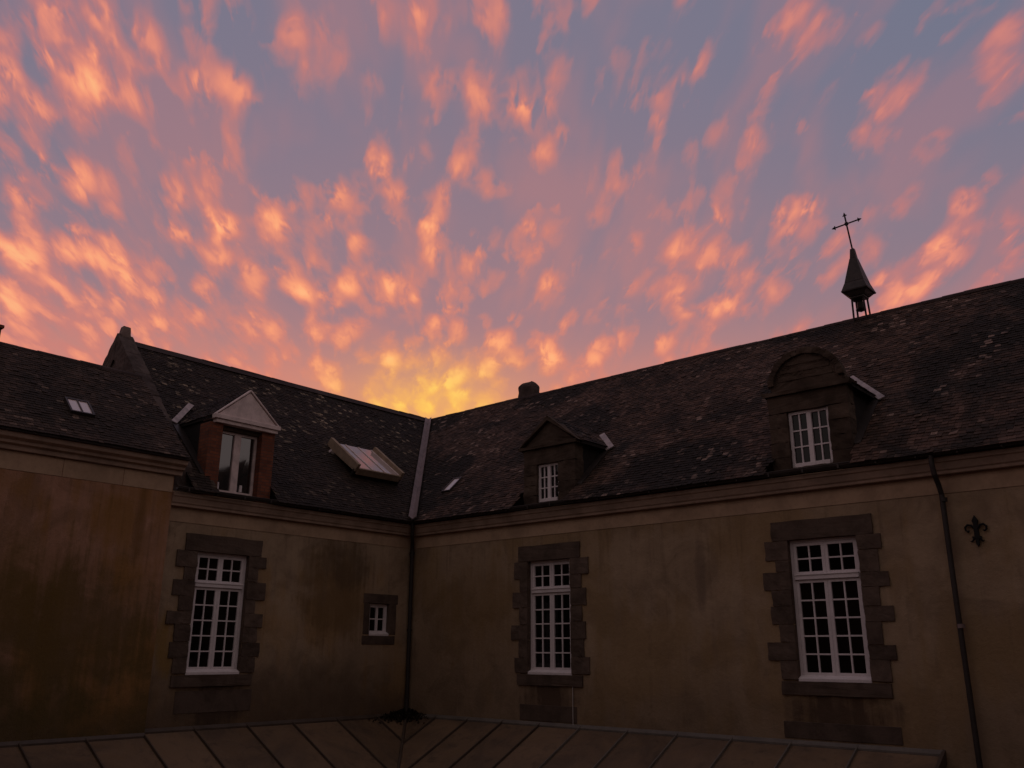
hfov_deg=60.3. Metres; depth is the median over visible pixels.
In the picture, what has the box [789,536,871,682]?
window
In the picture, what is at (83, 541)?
block
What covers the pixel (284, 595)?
short wing
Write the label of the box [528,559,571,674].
window
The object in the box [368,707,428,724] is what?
leaf heap
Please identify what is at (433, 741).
lean to roof
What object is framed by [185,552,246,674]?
window
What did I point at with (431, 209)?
sky
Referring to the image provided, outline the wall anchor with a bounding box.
[964,516,986,546]
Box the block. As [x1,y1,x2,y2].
[0,324,191,741]
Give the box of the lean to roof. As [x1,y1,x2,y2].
[0,713,946,767]
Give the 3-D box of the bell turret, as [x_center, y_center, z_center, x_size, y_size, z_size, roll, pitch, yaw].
[7.776,-2.659,20.159,0.735,2.812,0.587,-14,-22,39]
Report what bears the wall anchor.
attached to the long wing at (744, 540)
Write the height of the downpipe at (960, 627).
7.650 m
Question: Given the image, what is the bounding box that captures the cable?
[572,687,573,724]
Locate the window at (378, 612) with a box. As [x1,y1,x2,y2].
[369,604,387,635]
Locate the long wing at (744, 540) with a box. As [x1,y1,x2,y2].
[408,278,1023,767]
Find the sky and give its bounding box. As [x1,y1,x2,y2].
[0,0,1023,418]
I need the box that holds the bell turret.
[832,213,875,321]
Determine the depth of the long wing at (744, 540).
16.24 m
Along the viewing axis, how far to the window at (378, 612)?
20.59 m
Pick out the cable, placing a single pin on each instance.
(572, 703)
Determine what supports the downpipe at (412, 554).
attached to the long wing at (744, 540)
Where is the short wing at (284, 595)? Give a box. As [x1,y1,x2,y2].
[89,326,430,728]
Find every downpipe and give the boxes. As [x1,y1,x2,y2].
[404,523,414,710]
[928,455,982,767]

